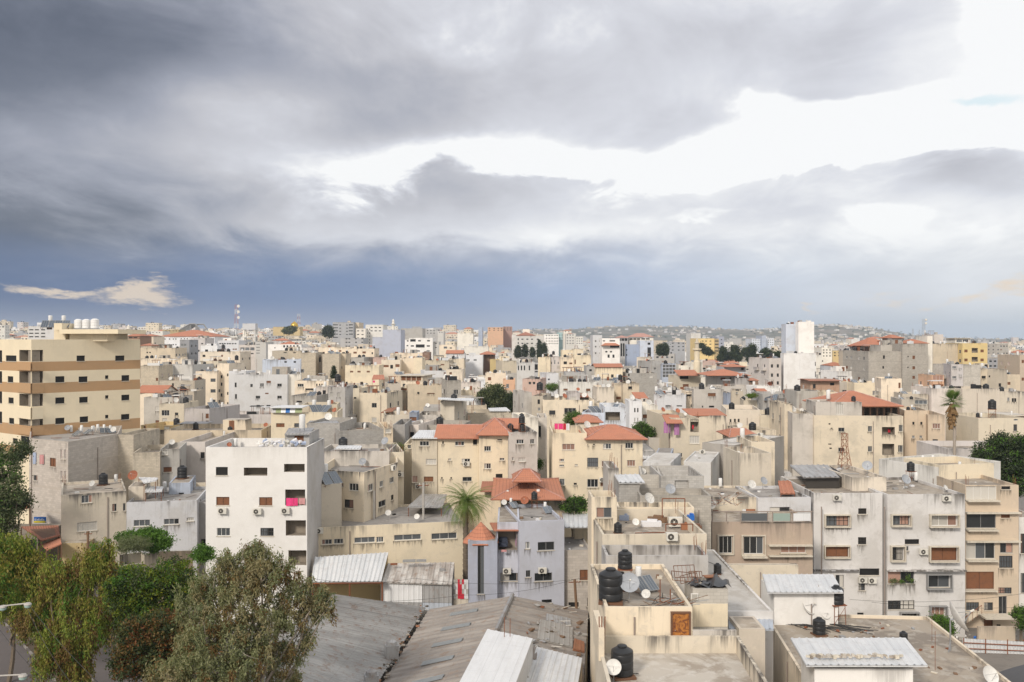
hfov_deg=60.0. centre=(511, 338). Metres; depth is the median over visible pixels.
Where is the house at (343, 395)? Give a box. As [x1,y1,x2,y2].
[328,382,356,416]
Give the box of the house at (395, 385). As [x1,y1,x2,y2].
[385,376,400,389]
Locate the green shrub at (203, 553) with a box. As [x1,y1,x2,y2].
[186,542,217,623]
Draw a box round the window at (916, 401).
[915,400,926,403]
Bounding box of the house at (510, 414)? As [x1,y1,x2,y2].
[475,387,511,417]
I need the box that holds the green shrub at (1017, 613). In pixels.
[1008,604,1023,641]
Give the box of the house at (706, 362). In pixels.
[703,359,715,367]
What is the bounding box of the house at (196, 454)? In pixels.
[180,432,234,482]
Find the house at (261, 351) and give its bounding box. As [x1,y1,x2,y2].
[255,339,273,371]
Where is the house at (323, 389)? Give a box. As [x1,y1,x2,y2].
[316,385,332,395]
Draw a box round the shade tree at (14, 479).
[0,438,32,541]
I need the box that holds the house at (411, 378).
[397,374,434,386]
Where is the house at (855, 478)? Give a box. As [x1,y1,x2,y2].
[824,465,885,490]
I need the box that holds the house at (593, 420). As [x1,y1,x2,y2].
[572,414,603,427]
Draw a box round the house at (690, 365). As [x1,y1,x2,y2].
[681,362,702,376]
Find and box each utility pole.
[84,531,91,548]
[373,491,374,519]
[418,483,428,518]
[568,579,580,608]
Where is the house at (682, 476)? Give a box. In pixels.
[650,465,703,488]
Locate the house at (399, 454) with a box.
[385,443,403,504]
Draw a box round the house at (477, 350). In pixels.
[464,346,488,354]
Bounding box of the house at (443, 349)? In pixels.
[439,345,456,357]
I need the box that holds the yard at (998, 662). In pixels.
[955,630,1023,671]
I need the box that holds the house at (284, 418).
[270,405,342,437]
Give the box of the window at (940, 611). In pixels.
[932,607,943,614]
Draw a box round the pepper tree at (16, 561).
[0,528,55,681]
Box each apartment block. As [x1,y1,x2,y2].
[0,323,145,523]
[29,425,121,523]
[196,366,219,404]
[206,438,323,623]
[217,362,244,403]
[234,367,296,410]
[301,350,322,378]
[322,352,345,382]
[333,322,354,344]
[340,338,367,346]
[355,322,362,337]
[356,329,366,337]
[366,325,386,344]
[409,338,434,359]
[434,424,482,532]
[440,397,466,419]
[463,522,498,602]
[476,417,511,524]
[488,327,502,347]
[490,507,518,597]
[503,326,511,349]
[504,495,563,605]
[508,424,536,477]
[517,358,533,389]
[543,334,558,355]
[549,422,586,536]
[557,332,562,356]
[565,333,575,349]
[575,337,582,348]
[578,424,647,512]
[590,335,601,364]
[600,338,619,362]
[638,359,661,379]
[662,342,684,363]
[749,353,780,385]
[769,394,791,469]
[781,464,884,614]
[784,404,813,475]
[797,409,902,473]
[814,346,831,363]
[839,348,862,365]
[843,347,900,380]
[874,477,966,636]
[877,338,927,391]
[900,406,927,456]
[926,410,944,440]
[932,342,957,371]
[933,364,979,385]
[937,474,1021,627]
[940,361,962,385]
[942,339,986,363]
[987,358,997,367]
[998,354,1023,390]
[1019,510,1023,605]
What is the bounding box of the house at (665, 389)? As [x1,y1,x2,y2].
[657,382,680,392]
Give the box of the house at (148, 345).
[140,343,158,347]
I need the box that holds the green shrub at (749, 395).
[745,392,758,398]
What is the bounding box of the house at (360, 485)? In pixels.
[326,457,397,521]
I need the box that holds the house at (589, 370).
[584,365,594,378]
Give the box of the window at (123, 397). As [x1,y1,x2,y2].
[121,395,129,400]
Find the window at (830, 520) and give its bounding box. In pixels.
[826,516,847,525]
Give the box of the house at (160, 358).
[141,355,187,365]
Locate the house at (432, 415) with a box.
[419,411,440,419]
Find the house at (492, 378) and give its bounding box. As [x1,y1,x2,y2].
[485,370,505,388]
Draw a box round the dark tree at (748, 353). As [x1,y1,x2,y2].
[745,343,751,362]
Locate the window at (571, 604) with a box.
[569,602,578,607]
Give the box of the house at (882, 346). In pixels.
[867,340,891,350]
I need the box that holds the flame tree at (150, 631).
[101,604,201,681]
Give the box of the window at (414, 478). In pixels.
[412,476,417,481]
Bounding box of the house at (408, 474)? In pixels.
[404,437,411,504]
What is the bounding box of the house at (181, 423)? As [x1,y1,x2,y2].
[160,421,213,443]
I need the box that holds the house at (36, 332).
[28,326,53,338]
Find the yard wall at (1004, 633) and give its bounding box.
[977,626,1014,640]
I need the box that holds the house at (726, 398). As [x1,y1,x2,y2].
[723,392,730,404]
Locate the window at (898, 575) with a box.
[888,572,914,584]
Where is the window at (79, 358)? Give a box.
[76,355,84,361]
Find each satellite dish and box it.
[128,470,137,479]
[325,413,331,420]
[359,458,365,467]
[381,437,387,443]
[385,510,390,518]
[521,496,528,503]
[584,421,590,428]
[606,659,620,681]
[621,572,639,601]
[632,518,638,524]
[641,589,649,597]
[645,493,653,506]
[665,484,675,493]
[711,499,715,512]
[748,480,755,487]
[761,477,767,483]
[862,461,872,473]
[902,474,910,488]
[948,601,974,651]
[983,665,998,681]
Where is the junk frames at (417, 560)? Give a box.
[390,559,444,570]
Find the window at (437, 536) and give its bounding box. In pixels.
[431,532,456,539]
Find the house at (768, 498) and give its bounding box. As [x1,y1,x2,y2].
[735,486,810,512]
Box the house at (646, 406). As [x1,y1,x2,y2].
[642,398,657,422]
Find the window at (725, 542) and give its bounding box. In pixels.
[719,536,732,553]
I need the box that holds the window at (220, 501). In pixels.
[215,497,229,505]
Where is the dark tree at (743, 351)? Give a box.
[740,347,747,356]
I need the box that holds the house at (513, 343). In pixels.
[512,335,515,360]
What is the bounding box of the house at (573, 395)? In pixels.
[566,391,579,399]
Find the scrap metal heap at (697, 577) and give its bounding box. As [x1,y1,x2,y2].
[671,564,718,583]
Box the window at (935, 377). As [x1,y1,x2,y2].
[933,375,942,379]
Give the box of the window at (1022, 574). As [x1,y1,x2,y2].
[1020,573,1023,593]
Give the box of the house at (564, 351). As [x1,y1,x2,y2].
[561,348,572,356]
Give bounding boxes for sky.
[0,0,1023,338]
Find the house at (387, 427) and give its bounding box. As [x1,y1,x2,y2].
[379,422,392,442]
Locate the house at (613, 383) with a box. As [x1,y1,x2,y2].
[611,379,625,402]
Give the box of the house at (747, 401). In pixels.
[740,397,756,406]
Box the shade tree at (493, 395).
[474,382,510,408]
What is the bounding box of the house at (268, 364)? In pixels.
[262,357,303,372]
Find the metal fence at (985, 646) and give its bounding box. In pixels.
[962,638,1023,653]
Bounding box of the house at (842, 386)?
[835,376,848,391]
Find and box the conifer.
[329,365,337,382]
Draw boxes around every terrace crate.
[619,514,628,520]
[641,519,661,526]
[648,515,666,522]
[681,522,687,529]
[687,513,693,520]
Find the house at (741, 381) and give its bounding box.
[734,372,748,384]
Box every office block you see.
[615,335,628,343]
[620,343,624,365]
[625,344,638,365]
[627,333,652,343]
[637,340,653,359]
[686,333,700,361]
[690,338,714,361]
[712,336,723,349]
[714,339,718,359]
[746,339,759,352]
[756,335,765,350]
[766,338,773,349]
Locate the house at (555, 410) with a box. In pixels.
[543,396,593,477]
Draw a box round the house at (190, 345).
[180,339,197,362]
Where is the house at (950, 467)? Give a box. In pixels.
[904,456,993,478]
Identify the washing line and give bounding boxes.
[33,452,36,463]
[40,455,43,463]
[286,498,304,505]
[554,423,568,429]
[664,422,669,432]
[674,424,678,434]
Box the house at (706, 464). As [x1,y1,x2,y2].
[684,451,719,485]
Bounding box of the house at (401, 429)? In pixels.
[393,419,411,450]
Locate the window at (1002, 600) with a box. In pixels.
[999,596,1006,612]
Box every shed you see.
[311,552,387,600]
[381,562,453,609]
[790,637,927,681]
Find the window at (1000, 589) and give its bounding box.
[998,587,1010,592]
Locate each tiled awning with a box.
[12,506,30,525]
[21,525,60,565]
[42,537,61,561]
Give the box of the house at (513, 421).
[498,418,518,428]
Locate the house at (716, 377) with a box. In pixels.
[696,369,750,386]
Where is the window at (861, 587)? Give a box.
[858,583,865,590]
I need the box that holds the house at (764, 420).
[760,410,768,427]
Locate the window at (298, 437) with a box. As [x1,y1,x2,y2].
[295,436,303,440]
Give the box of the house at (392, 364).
[381,355,401,389]
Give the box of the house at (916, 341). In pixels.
[903,339,929,343]
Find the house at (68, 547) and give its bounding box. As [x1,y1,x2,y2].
[62,538,94,586]
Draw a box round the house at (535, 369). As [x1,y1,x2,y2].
[534,362,537,376]
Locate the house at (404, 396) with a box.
[401,385,406,410]
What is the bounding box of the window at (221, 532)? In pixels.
[216,528,230,536]
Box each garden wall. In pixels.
[112,563,143,647]
[119,552,157,570]
[158,550,192,602]
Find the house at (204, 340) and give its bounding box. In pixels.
[189,336,213,360]
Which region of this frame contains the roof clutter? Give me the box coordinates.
[786,622,976,674]
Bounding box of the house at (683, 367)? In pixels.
[676,361,688,369]
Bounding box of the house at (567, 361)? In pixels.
[557,353,572,370]
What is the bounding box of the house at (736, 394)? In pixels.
[731,389,742,404]
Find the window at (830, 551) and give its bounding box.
[826,547,847,556]
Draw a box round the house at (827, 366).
[819,362,839,377]
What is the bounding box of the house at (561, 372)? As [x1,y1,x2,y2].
[554,367,572,376]
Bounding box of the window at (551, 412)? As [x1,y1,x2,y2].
[549,410,554,414]
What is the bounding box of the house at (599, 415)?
[582,409,603,424]
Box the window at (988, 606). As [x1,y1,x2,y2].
[983,602,993,610]
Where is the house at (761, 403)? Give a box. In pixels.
[751,391,784,409]
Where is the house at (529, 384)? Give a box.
[522,376,545,395]
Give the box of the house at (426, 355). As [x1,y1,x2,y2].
[423,351,430,359]
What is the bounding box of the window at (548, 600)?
[542,599,552,603]
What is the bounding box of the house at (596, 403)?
[594,400,605,406]
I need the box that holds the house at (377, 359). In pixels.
[373,356,385,363]
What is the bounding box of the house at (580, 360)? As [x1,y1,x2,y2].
[572,353,590,370]
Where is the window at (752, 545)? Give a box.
[743,537,763,554]
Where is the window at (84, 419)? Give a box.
[80,416,87,422]
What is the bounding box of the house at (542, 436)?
[537,413,546,477]
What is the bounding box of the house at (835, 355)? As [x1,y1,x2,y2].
[832,350,838,362]
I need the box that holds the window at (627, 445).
[625,443,633,448]
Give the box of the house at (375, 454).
[324,444,396,465]
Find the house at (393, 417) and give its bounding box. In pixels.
[383,408,408,426]
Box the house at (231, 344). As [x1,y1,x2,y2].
[218,337,245,350]
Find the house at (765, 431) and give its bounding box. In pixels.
[727,425,775,434]
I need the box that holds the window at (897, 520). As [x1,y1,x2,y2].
[893,516,909,525]
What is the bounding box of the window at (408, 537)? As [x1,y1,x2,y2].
[394,534,421,541]
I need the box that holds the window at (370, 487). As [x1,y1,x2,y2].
[368,483,373,492]
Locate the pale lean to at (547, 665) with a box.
[526,646,581,681]
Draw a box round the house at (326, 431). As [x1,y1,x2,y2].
[307,417,356,447]
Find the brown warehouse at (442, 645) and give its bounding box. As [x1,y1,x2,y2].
[384,593,587,681]
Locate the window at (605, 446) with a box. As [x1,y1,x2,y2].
[603,444,611,449]
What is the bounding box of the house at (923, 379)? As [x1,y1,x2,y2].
[915,374,943,385]
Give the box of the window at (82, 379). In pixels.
[78,376,87,382]
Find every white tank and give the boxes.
[73,319,81,328]
[81,319,89,328]
[90,319,99,328]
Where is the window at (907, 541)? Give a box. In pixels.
[904,539,919,544]
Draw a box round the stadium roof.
[180,323,207,330]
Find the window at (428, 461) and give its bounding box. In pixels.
[425,459,436,464]
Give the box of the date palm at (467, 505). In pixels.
[439,482,495,578]
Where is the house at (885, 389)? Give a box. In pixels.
[872,377,901,401]
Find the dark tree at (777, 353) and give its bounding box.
[768,349,780,357]
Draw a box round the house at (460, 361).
[449,354,464,377]
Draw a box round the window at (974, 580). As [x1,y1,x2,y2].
[966,572,993,588]
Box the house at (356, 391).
[353,384,373,421]
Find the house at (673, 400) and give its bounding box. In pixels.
[654,390,686,412]
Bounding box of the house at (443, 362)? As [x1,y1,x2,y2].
[425,355,452,369]
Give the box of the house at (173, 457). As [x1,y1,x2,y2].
[160,442,186,487]
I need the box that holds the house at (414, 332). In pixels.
[401,328,424,339]
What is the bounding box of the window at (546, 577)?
[535,572,551,581]
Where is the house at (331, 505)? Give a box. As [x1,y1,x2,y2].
[321,483,341,526]
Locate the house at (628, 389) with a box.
[619,376,638,403]
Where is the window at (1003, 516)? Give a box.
[1000,514,1010,518]
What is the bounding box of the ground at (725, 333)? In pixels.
[181,325,1023,681]
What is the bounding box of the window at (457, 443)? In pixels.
[455,441,463,445]
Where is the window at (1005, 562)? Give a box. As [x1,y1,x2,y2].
[999,556,1013,568]
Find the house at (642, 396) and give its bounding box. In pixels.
[632,392,649,401]
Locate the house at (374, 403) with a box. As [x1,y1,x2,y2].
[359,385,401,426]
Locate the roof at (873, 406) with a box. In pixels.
[802,390,903,415]
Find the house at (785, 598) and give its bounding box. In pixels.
[761,574,842,624]
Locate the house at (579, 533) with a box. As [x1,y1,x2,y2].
[571,528,587,543]
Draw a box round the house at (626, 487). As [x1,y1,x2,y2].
[614,474,644,501]
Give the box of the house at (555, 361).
[549,356,559,371]
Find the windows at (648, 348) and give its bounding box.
[647,343,650,356]
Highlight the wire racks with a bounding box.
[710,492,741,505]
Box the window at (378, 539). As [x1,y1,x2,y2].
[376,537,383,542]
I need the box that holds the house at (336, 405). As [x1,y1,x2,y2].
[302,402,339,411]
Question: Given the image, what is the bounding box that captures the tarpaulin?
[687,573,731,587]
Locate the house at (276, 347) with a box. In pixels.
[268,341,307,358]
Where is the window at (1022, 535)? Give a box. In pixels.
[1020,534,1023,553]
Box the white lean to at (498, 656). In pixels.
[460,617,532,681]
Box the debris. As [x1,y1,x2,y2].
[526,604,587,655]
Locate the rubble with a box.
[806,652,902,658]
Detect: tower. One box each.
[242,323,257,341]
[916,336,931,371]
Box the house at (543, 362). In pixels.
[538,353,550,375]
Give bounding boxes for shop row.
[4,524,60,567]
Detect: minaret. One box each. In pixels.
[391,319,395,329]
[692,339,701,374]
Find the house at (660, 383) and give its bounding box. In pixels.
[657,379,666,387]
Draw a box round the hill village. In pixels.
[517,324,1020,341]
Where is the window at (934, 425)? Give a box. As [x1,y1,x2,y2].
[932,423,939,428]
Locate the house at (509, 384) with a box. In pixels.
[503,376,514,412]
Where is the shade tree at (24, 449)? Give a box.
[6,436,38,576]
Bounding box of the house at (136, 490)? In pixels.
[128,481,149,500]
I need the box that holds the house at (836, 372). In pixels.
[821,366,851,380]
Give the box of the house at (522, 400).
[513,389,531,414]
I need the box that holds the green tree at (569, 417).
[562,410,581,424]
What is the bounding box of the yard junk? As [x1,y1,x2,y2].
[956,634,1023,641]
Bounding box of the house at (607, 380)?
[589,374,614,384]
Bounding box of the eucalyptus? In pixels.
[142,535,339,681]
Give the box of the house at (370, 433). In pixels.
[334,422,383,443]
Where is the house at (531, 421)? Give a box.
[512,412,537,471]
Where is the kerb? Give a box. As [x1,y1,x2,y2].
[2,621,56,681]
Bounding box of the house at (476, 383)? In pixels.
[461,376,480,391]
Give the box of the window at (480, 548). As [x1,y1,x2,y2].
[477,546,483,594]
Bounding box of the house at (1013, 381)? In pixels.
[1007,373,1019,390]
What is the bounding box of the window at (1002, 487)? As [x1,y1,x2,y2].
[1001,486,1010,489]
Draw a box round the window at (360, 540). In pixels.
[354,537,375,543]
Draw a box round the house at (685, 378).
[668,370,700,388]
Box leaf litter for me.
[378,605,428,681]
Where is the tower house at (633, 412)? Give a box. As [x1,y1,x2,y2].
[625,399,641,427]
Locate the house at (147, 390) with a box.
[140,385,181,428]
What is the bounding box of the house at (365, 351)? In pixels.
[346,344,378,356]
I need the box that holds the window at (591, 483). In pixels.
[587,479,598,487]
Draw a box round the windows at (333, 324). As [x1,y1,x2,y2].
[333,324,352,337]
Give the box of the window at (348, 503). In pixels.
[345,499,353,508]
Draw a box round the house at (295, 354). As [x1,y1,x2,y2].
[289,348,308,358]
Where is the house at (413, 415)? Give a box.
[409,410,418,421]
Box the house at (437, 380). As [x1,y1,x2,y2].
[429,376,444,383]
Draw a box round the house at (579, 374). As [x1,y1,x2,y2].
[564,367,583,379]
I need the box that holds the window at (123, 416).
[121,414,129,419]
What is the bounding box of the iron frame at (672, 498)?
[662,498,684,517]
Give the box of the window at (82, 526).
[76,521,97,532]
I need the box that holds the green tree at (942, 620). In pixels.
[926,610,957,636]
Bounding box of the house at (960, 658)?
[773,614,1010,681]
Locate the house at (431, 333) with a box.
[425,329,439,341]
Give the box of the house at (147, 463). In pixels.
[133,444,165,485]
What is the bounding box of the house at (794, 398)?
[785,383,817,408]
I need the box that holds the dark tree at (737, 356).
[731,345,743,361]
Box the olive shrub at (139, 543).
[115,532,153,555]
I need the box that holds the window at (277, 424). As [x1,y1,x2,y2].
[276,423,284,426]
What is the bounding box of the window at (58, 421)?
[55,418,63,424]
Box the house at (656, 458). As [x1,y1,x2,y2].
[643,452,680,465]
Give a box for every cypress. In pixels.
[515,345,521,357]
[521,344,528,356]
[528,347,536,357]
[535,339,541,358]
[539,342,548,356]
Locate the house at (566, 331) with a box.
[563,329,571,348]
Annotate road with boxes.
[0,624,52,681]
[22,571,217,681]
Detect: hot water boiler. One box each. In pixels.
[114,474,117,482]
[163,481,166,490]
[299,412,304,430]
[740,427,744,437]
[826,390,829,400]
[914,472,917,481]
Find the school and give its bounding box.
[162,330,230,347]
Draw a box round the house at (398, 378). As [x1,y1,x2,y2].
[393,371,411,382]
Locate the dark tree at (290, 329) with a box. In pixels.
[280,325,299,339]
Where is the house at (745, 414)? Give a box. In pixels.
[721,405,759,428]
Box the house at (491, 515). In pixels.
[481,481,500,529]
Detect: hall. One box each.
[318,503,462,578]
[372,337,382,356]
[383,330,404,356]
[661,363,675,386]
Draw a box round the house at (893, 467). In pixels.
[879,453,1000,484]
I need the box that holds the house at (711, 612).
[684,577,727,628]
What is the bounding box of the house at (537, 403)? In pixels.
[532,393,550,416]
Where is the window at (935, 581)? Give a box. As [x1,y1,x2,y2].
[929,575,949,587]
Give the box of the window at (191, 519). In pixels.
[186,517,193,521]
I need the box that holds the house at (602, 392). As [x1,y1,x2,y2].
[592,383,613,402]
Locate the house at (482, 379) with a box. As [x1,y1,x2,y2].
[464,374,484,388]
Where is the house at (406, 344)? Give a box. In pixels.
[405,340,408,352]
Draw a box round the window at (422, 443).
[419,441,428,446]
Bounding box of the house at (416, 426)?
[410,419,435,437]
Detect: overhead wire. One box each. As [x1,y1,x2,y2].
[0,630,45,681]
[28,611,70,681]
[30,606,97,681]
[306,577,572,583]
[403,579,573,600]
[850,593,1023,601]
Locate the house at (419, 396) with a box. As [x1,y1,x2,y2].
[406,379,441,412]
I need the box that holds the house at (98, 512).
[61,473,125,566]
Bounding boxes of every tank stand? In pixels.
[334,374,341,386]
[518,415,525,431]
[531,491,537,508]
[537,382,543,395]
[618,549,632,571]
[831,584,846,625]
[907,461,915,478]
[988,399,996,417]
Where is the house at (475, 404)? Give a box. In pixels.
[467,397,486,408]
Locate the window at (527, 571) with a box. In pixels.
[525,570,530,577]
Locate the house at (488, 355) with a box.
[480,351,495,374]
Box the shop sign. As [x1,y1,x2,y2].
[34,517,45,522]
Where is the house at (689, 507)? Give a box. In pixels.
[617,502,693,521]
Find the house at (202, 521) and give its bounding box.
[199,499,205,572]
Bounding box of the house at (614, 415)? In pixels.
[599,403,625,426]
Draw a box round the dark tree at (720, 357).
[715,346,728,361]
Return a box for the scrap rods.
[640,579,708,605]
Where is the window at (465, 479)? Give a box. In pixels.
[462,477,471,481]
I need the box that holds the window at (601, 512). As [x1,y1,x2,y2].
[596,508,611,518]
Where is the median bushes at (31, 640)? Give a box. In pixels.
[8,608,104,681]
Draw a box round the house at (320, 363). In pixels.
[319,352,324,374]
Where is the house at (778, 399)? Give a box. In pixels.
[766,398,784,407]
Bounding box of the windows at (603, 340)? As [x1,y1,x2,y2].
[603,340,618,357]
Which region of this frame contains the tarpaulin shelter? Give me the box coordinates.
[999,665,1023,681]
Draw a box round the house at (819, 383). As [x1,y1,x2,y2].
[800,378,840,391]
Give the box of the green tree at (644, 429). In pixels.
[631,421,656,437]
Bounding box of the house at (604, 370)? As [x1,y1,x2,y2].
[591,363,622,378]
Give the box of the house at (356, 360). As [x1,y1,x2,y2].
[351,357,372,363]
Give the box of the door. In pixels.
[670,611,690,635]
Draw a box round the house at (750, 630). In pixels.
[729,616,764,676]
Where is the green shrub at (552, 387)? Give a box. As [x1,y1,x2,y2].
[545,382,558,392]
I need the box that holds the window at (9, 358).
[5,355,16,361]
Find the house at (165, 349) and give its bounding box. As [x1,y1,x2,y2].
[140,344,186,365]
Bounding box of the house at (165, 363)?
[162,359,177,376]
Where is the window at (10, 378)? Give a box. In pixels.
[7,376,12,382]
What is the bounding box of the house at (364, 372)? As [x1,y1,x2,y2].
[345,362,384,389]
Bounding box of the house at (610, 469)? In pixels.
[603,457,618,491]
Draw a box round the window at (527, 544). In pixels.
[525,542,529,549]
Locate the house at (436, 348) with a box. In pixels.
[433,342,440,359]
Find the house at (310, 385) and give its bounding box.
[295,373,336,394]
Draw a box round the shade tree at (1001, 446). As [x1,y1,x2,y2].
[968,429,1023,497]
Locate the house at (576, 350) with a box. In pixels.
[572,346,582,353]
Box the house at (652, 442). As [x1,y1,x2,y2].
[643,436,658,451]
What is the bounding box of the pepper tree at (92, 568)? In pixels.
[6,537,132,681]
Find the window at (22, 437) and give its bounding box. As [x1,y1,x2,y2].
[21,436,28,444]
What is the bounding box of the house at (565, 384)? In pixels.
[558,375,596,397]
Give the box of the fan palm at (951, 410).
[940,387,966,454]
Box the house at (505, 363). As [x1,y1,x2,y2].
[496,356,516,372]
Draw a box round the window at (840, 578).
[836,575,843,586]
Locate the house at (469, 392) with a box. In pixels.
[461,386,473,395]
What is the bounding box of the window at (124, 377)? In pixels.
[121,375,128,381]
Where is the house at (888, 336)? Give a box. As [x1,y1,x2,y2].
[880,335,902,343]
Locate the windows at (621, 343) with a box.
[621,343,624,355]
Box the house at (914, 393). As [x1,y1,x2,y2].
[894,390,927,398]
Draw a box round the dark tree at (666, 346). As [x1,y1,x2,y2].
[662,342,670,356]
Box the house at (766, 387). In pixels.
[746,379,780,395]
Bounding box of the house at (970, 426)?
[945,412,1023,440]
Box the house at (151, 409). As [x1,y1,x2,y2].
[144,389,191,423]
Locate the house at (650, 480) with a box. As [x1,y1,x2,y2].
[639,466,660,487]
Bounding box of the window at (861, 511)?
[858,508,866,514]
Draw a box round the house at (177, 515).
[126,479,205,575]
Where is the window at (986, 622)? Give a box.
[984,619,992,625]
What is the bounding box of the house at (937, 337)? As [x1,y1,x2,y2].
[922,331,942,342]
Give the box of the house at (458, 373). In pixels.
[446,364,463,381]
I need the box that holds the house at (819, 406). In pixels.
[806,399,861,415]
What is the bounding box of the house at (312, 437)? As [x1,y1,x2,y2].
[285,429,318,446]
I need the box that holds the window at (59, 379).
[55,376,64,382]
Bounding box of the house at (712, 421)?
[682,408,726,449]
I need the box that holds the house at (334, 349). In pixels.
[315,343,353,353]
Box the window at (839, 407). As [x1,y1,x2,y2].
[836,404,842,413]
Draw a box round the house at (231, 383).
[229,369,254,403]
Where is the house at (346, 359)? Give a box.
[340,351,350,381]
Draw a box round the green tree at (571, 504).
[556,494,587,536]
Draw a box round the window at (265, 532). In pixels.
[260,528,273,536]
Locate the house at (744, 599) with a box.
[707,550,773,681]
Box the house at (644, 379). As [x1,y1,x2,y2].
[623,367,656,402]
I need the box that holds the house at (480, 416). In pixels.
[467,409,508,423]
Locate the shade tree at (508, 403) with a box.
[496,392,512,413]
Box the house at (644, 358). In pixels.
[637,353,651,367]
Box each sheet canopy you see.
[138,477,157,498]
[145,486,163,501]
[285,427,313,434]
[306,420,338,424]
[335,445,361,450]
[372,375,384,382]
[381,407,396,412]
[407,494,446,515]
[438,397,473,400]
[488,407,509,410]
[778,480,794,496]
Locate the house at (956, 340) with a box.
[946,338,969,342]
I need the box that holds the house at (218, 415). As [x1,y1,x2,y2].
[184,404,239,423]
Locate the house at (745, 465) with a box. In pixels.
[723,444,770,485]
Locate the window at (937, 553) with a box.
[931,547,956,560]
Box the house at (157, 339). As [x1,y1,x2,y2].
[148,334,163,343]
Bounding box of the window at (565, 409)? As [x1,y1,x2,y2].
[564,408,575,413]
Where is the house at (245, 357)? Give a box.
[200,349,250,369]
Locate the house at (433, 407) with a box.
[423,404,439,410]
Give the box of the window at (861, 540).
[858,537,866,544]
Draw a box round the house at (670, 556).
[601,537,707,593]
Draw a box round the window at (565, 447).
[562,444,574,450]
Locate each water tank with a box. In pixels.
[97,473,109,485]
[173,418,179,424]
[175,465,188,479]
[183,397,188,402]
[192,422,199,429]
[339,437,347,444]
[436,416,442,424]
[519,424,526,431]
[598,567,627,605]
[609,643,638,680]
[613,522,623,533]
[714,563,722,574]
[729,402,734,408]
[749,422,755,429]
[765,407,768,414]
[794,385,800,390]
[810,617,828,636]
[899,631,907,639]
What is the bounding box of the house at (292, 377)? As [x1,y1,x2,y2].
[288,372,300,404]
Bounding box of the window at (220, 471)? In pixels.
[215,467,227,475]
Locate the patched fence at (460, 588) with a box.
[453,579,467,604]
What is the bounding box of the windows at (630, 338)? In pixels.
[630,338,649,339]
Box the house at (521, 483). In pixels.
[490,468,565,516]
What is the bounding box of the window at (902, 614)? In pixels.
[902,614,916,615]
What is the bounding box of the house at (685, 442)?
[647,410,699,464]
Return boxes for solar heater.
[40,315,55,328]
[55,315,69,328]
[72,427,82,436]
[83,426,93,434]
[100,424,107,432]
[107,425,115,433]
[162,391,171,396]
[207,398,219,407]
[226,357,234,362]
[306,388,316,395]
[309,400,321,411]
[322,400,331,411]
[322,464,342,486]
[394,368,402,374]
[509,498,519,508]
[542,502,552,513]
[588,401,600,412]
[634,566,658,593]
[655,386,664,397]
[764,389,777,401]
[850,376,858,382]
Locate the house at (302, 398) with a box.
[290,393,327,404]
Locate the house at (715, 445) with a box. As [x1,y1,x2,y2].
[702,434,783,485]
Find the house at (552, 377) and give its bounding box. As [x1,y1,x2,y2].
[540,372,558,395]
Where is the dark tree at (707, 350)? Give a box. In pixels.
[699,341,715,355]
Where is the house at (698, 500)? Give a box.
[637,488,710,549]
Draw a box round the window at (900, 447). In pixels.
[898,445,902,451]
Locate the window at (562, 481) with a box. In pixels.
[560,479,564,485]
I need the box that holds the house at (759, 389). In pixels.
[751,388,766,390]
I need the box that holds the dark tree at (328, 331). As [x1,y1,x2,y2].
[319,324,336,344]
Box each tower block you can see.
[780,351,815,390]
[781,322,794,352]
[795,320,813,352]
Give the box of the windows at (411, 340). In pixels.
[410,339,429,351]
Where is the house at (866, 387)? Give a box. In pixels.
[841,379,874,396]
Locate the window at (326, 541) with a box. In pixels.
[321,539,332,545]
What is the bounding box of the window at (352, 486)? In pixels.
[348,483,358,491]
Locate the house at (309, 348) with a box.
[302,344,316,351]
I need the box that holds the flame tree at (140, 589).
[96,554,204,679]
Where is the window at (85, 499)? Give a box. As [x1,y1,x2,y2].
[81,495,91,503]
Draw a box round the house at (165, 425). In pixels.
[141,421,180,429]
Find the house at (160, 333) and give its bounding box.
[151,331,169,335]
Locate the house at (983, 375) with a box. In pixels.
[980,368,986,386]
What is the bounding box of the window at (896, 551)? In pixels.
[892,547,903,560]
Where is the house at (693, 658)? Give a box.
[596,635,767,681]
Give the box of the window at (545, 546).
[537,542,554,551]
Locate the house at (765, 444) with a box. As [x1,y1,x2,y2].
[737,435,774,485]
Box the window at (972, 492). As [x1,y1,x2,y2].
[966,486,995,499]
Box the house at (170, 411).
[159,395,198,421]
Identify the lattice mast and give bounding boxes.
[234,305,239,328]
[837,433,851,468]
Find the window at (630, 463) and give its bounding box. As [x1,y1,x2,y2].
[627,460,635,466]
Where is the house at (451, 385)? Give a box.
[442,375,460,397]
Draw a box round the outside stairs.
[965,605,981,623]
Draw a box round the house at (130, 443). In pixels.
[118,425,159,501]
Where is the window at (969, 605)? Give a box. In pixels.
[966,602,979,611]
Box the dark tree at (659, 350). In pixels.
[654,343,663,355]
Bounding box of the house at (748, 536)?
[711,509,812,573]
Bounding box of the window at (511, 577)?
[500,573,517,581]
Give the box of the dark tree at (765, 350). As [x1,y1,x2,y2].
[758,347,773,356]
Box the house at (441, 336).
[438,331,444,344]
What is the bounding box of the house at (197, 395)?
[177,385,203,405]
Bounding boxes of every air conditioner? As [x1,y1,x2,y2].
[218,508,226,513]
[253,508,261,514]
[281,508,289,513]
[318,528,322,533]
[398,472,403,476]
[415,484,421,488]
[463,461,469,465]
[503,568,510,573]
[538,567,546,573]
[666,532,677,541]
[668,517,681,527]
[832,495,841,500]
[858,577,867,583]
[867,577,876,583]
[919,548,927,554]
[942,495,950,501]
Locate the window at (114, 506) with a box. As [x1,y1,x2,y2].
[112,504,116,511]
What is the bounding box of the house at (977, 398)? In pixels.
[941,383,999,411]
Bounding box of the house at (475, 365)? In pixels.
[466,353,483,377]

